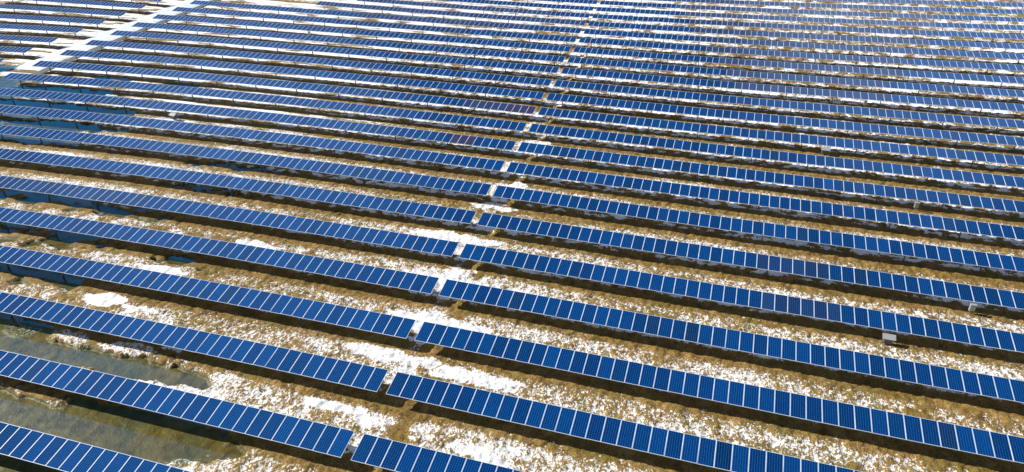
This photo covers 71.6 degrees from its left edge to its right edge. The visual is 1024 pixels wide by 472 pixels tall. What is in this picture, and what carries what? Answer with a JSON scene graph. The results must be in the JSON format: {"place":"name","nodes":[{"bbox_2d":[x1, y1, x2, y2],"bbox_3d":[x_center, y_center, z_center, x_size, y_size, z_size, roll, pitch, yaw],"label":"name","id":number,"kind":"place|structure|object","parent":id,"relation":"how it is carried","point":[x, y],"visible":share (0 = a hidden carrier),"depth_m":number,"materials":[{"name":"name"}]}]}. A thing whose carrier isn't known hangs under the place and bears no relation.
{"place":"outdoors","nodes":[
{"label":"outdoors","id":0,"kind":"place"},
{"bbox_2d":[12,0,209,70],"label":"snow track","id":1,"kind":"structure","parent":0,"point":[56,56],"depth_m":135.92,"materials":[{"name":"white snow"}]},
{"bbox_2d":[32,0,220,74],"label":"gravel track","id":2,"kind":"structure","parent":0,"point":[44,70],"depth_m":133.52,"materials":[{"name":"grey gravel"}]},
{"bbox_2d":[0,0,1023,471],"bbox_3d":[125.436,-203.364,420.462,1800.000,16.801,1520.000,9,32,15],"label":"ground","id":3,"kind":"structure","parent":0,"point":[154,436],"depth_m":66.48,"materials":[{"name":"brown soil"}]},
{"bbox_2d":[0,46,31,56],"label":"solar panel row","id":4,"kind":"object","parent":3,"relation":"on","point":[23,50],"visible":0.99,"depth_m":125.88,"materials":[{"name":"glass"}]},
{"bbox_2d":[0,35,57,46],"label":"solar panel row","id":5,"kind":"object","parent":3,"relation":"on","point":[49,40],"visible":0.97,"depth_m":131.70,"materials":[{"name":"glass"}]},
{"bbox_2d":[0,24,83,36],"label":"solar panel row","id":6,"kind":"object","parent":3,"relation":"on","point":[41,28],"visible":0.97,"depth_m":137.95,"materials":[{"name":"glass"}]},
{"bbox_2d":[0,14,105,28],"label":"solar panel row","id":7,"kind":"object","parent":3,"relation":"on","point":[55,19],"visible":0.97,"depth_m":143.69,"materials":[{"name":"glass"}]},
{"bbox_2d":[0,4,126,19],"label":"solar panel row","id":8,"kind":"object","parent":3,"relation":"on","point":[67,10],"visible":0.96,"depth_m":149.59,"materials":[{"name":"glass"}]},
{"bbox_2d":[12,0,145,12],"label":"solar panel row","id":9,"kind":"object","parent":3,"relation":"on","point":[113,4],"visible":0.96,"depth_m":153.81,"materials":[{"name":"glass"}]},
{"bbox_2d":[0,422,190,471],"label":"solar panel row","id":10,"kind":"object","parent":3,"relation":"on","point":[46,450],"visible":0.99,"depth_m":44.70,"materials":[{"name":"glass"}]},
{"bbox_2d":[169,112,176,119],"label":"inverter station","id":11,"kind":"object","parent":3,"relation":"on","point":[172,115],"visible":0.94,"depth_m":96.38,"materials":[{"name":"metal"}]},
{"bbox_2d":[0,350,354,457],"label":"solar panel row","id":12,"kind":"object","parent":3,"relation":"on","point":[280,428],"visible":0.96,"depth_m":48.16,"materials":[{"name":"glass"}]},
{"bbox_2d":[0,292,387,391],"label":"solar panel row","id":13,"kind":"object","parent":3,"relation":"on","point":[339,371],"visible":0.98,"depth_m":53.75,"materials":[{"name":"glass"}]},
{"bbox_2d":[0,245,415,338],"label":"solar panel row","id":14,"kind":"object","parent":3,"relation":"on","point":[393,326],"visible":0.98,"depth_m":59.30,"materials":[{"name":"glass"}]},
{"bbox_2d":[0,207,438,294],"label":"solar panel row","id":15,"kind":"object","parent":3,"relation":"on","point":[349,271],"visible":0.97,"depth_m":64.89,"materials":[{"name":"glass"}]},
{"bbox_2d":[0,175,458,258],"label":"solar panel row","id":16,"kind":"object","parent":3,"relation":"on","point":[439,247],"visible":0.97,"depth_m":70.50,"materials":[{"name":"glass"}]},
{"bbox_2d":[0,148,476,225],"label":"solar panel row","id":17,"kind":"object","parent":3,"relation":"on","point":[340,198],"visible":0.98,"depth_m":76.22,"materials":[{"name":"glass"}]},
{"bbox_2d":[0,125,491,198],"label":"solar panel row","id":18,"kind":"object","parent":3,"relation":"on","point":[448,184],"visible":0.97,"depth_m":82.03,"materials":[{"name":"glass"}]},
{"bbox_2d":[0,105,504,173],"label":"solar panel row","id":19,"kind":"object","parent":3,"relation":"on","point":[412,154],"visible":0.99,"depth_m":87.79,"materials":[{"name":"glass"}]},
{"bbox_2d":[0,88,515,153],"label":"solar panel row","id":20,"kind":"object","parent":3,"relation":"on","point":[447,138],"visible":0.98,"depth_m":93.41,"materials":[{"name":"glass"}]},
{"bbox_2d":[1,73,526,134],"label":"solar panel row","id":21,"kind":"object","parent":3,"relation":"on","point":[416,114],"visible":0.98,"depth_m":99.19,"materials":[{"name":"glass"}]},
{"bbox_2d":[33,61,535,117],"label":"solar panel row","id":22,"kind":"object","parent":3,"relation":"on","point":[474,104],"visible":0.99,"depth_m":104.47,"materials":[{"name":"glass"}]},
{"bbox_2d":[60,50,544,102],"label":"solar panel row","id":23,"kind":"object","parent":3,"relation":"on","point":[485,90],"visible":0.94,"depth_m":109.67,"materials":[{"name":"glass"}]},
{"bbox_2d":[85,40,551,85],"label":"solar panel row","id":24,"kind":"object","parent":3,"relation":"on","point":[417,70],"visible":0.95,"depth_m":114.92,"materials":[{"name":"glass"}]},
{"bbox_2d":[110,30,559,72],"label":"solar panel row","id":25,"kind":"object","parent":3,"relation":"on","point":[471,62],"visible":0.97,"depth_m":120.43,"materials":[{"name":"glass"}]},
{"bbox_2d":[131,22,565,65],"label":"solar panel row","id":26,"kind":"object","parent":3,"relation":"on","point":[474,52],"visible":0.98,"depth_m":125.54,"materials":[{"name":"glass"}]},
{"bbox_2d":[152,14,571,55],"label":"solar panel row","id":27,"kind":"object","parent":3,"relation":"on","point":[342,31],"visible":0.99,"depth_m":130.85,"materials":[{"name":"glass"}]},
{"bbox_2d":[172,7,576,45],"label":"solar panel row","id":28,"kind":"object","parent":3,"relation":"on","point":[566,39],"visible":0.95,"depth_m":136.32,"materials":[{"name":"glass"}]},
{"bbox_2d":[190,0,581,33],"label":"solar panel row","id":29,"kind":"object","parent":3,"relation":"on","point":[417,19],"visible":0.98,"depth_m":141.59,"materials":[{"name":"glass"}]},
{"bbox_2d":[351,433,522,471],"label":"solar panel row","id":30,"kind":"object","parent":3,"relation":"on","point":[385,453],"visible":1,"depth_m":43.73,"materials":[{"name":"glass"}]},
{"bbox_2d":[316,1,585,25],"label":"solar panel row","id":31,"kind":"object","parent":3,"relation":"on","point":[465,14],"visible":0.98,"depth_m":144.33,"materials":[{"name":"glass"}]},
{"bbox_2d":[357,0,589,20],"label":"solar panel row","id":32,"kind":"object","parent":3,"relation":"on","point":[499,9],"visible":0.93,"depth_m":148.33,"materials":[{"name":"glass"}]},
{"bbox_2d":[431,0,593,12],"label":"solar panel row","id":33,"kind":"object","parent":3,"relation":"on","point":[554,6],"visible":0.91,"depth_m":151.17,"materials":[{"name":"glass"}]},
{"bbox_2d":[527,0,597,5],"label":"solar panel row","id":34,"kind":"object","parent":3,"relation":"on","point":[589,2],"visible":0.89,"depth_m":153.46,"materials":[{"name":"glass"}]},
{"bbox_2d":[386,372,861,471],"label":"solar panel row","id":35,"kind":"object","parent":3,"relation":"on","point":[583,425],"visible":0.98,"depth_m":45.74,"materials":[{"name":"glass"}]},
{"bbox_2d":[414,321,1023,463],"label":"solar panel row","id":36,"kind":"object","parent":3,"relation":"on","point":[995,445],"visible":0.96,"depth_m":48.40,"materials":[{"name":"glass"}]},
{"bbox_2d":[438,279,1023,402],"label":"solar panel row","id":37,"kind":"object","parent":3,"relation":"on","point":[967,382],"visible":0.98,"depth_m":53.11,"materials":[{"name":"glass"}]},
{"bbox_2d":[459,243,1023,352],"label":"solar panel row","id":38,"kind":"object","parent":3,"relation":"on","point":[948,331],"visible":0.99,"depth_m":57.82,"materials":[{"name":"glass"}]},
{"bbox_2d":[477,212,1023,311],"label":"solar panel row","id":39,"kind":"object","parent":3,"relation":"on","point":[965,292],"visible":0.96,"depth_m":62.63,"materials":[{"name":"glass"}]},
{"bbox_2d":[492,185,1023,271],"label":"solar panel row","id":40,"kind":"object","parent":3,"relation":"on","point":[962,256],"visible":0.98,"depth_m":67.49,"materials":[{"name":"glass"}]},
{"bbox_2d":[506,162,1023,239],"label":"solar panel row","id":41,"kind":"object","parent":3,"relation":"on","point":[924,221],"visible":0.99,"depth_m":72.32,"materials":[{"name":"glass"}]},
{"bbox_2d":[517,142,1023,217],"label":"solar panel row","id":42,"kind":"object","parent":3,"relation":"on","point":[1011,206],"visible":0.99,"depth_m":76.99,"materials":[{"name":"glass"}]},
{"bbox_2d":[528,123,1023,189],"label":"solar panel row","id":43,"kind":"object","parent":3,"relation":"on","point":[938,173],"visible":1,"depth_m":81.90,"materials":[{"name":"glass"}]},
{"bbox_2d":[538,107,1023,165],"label":"solar panel row","id":44,"kind":"object","parent":3,"relation":"on","point":[972,156],"visible":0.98,"depth_m":86.83,"materials":[{"name":"glass"}]},
{"bbox_2d":[546,93,1023,150],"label":"solar panel row","id":45,"kind":"object","parent":3,"relation":"on","point":[908,131],"visible":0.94,"depth_m":91.57,"materials":[{"name":"glass"}]},
{"bbox_2d":[553,80,1023,131],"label":"solar panel row","id":46,"kind":"object","parent":3,"relation":"on","point":[960,119],"visible":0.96,"depth_m":96.39,"materials":[{"name":"glass"}]},
{"bbox_2d":[561,67,1023,113],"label":"solar panel row","id":47,"kind":"object","parent":3,"relation":"on","point":[930,101],"visible":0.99,"depth_m":101.51,"materials":[{"name":"glass"}]},
{"bbox_2d":[567,57,1023,102],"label":"solar panel row","id":48,"kind":"object","parent":3,"relation":"on","point":[860,82],"visible":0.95,"depth_m":106.25,"materials":[{"name":"glass"}]},
{"bbox_2d":[573,47,1023,87],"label":"solar panel row","id":49,"kind":"object","parent":3,"relation":"on","point":[911,73],"visible":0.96,"depth_m":111.16,"materials":[{"name":"glass"}]},
{"bbox_2d":[578,37,1023,73],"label":"solar panel row","id":50,"kind":"object","parent":3,"relation":"on","point":[975,65],"visible":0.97,"depth_m":116.17,"materials":[{"name":"glass"}]},
{"bbox_2d":[583,29,1023,64],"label":"solar panel row","id":51,"kind":"object","parent":3,"relation":"on","point":[932,52],"visible":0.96,"depth_m":121.03,"materials":[{"name":"glass"}]},
{"bbox_2d":[588,21,1023,52],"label":"solar panel row","id":52,"kind":"object","parent":3,"relation":"on","point":[963,44],"visible":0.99,"depth_m":125.78,"materials":[{"name":"glass"}]},
{"bbox_2d":[592,14,1023,42],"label":"solar panel row","id":53,"kind":"object","parent":3,"relation":"on","point":[836,28],"visible":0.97,"depth_m":130.77,"materials":[{"name":"glass"}]},
{"bbox_2d":[596,7,1023,33],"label":"solar panel row","id":54,"kind":"object","parent":3,"relation":"on","point":[856,21],"visible":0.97,"depth_m":135.56,"materials":[{"name":"glass"}]},
{"bbox_2d":[600,0,1023,24],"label":"solar panel row","id":55,"kind":"object","parent":3,"relation":"on","point":[876,14],"visible":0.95,"depth_m":140.33,"materials":[{"name":"glass"}]},
{"bbox_2d":[821,147,829,154],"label":"inverter station","id":56,"kind":"object","parent":3,"relation":"on","point":[825,150],"visible":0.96,"depth_m":85.15,"materials":[{"name":"metal"}]},
{"bbox_2d":[641,0,1023,16],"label":"solar panel row","id":57,"kind":"object","parent":3,"relation":"on","point":[911,8],"visible":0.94,"depth_m":143.29,"materials":[{"name":"glass"}]},
{"bbox_2d":[881,333,895,344],"bbox_3d":[29.006,8.224,54.786,0.936,1.328,0.498,9,32,15],"label":"inverter station","id":58,"kind":"object","parent":3,"relation":"on","point":[889,338],"visible":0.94,"depth_m":54.55,"materials":[{"name":"metal"}]},
{"bbox_2d":[758,0,1023,9],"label":"solar panel row","id":59,"kind":"object","parent":3,"relation":"on","point":[972,3],"visible":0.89,"depth_m":143.95,"materials":[{"name":"glass"}]},
{"bbox_2d":[914,202,919,210],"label":"combiner box","id":60,"kind":"object","parent":3,"relation":"on","point":[916,204],"visible":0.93,"depth_m":72.84,"materials":[{"name":"metal"}]},
{"bbox_2d":[968,303,976,312],"bbox_3d":[37.518,6.207,58.020,0.460,1.525,0.330,9,32,15],"label":"combiner box","id":61,"kind":"object","parent":3,"relation":"on","point":[972,307],"visible":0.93,"depth_m":57.70,"materials":[{"name":"metal"}]}
]}

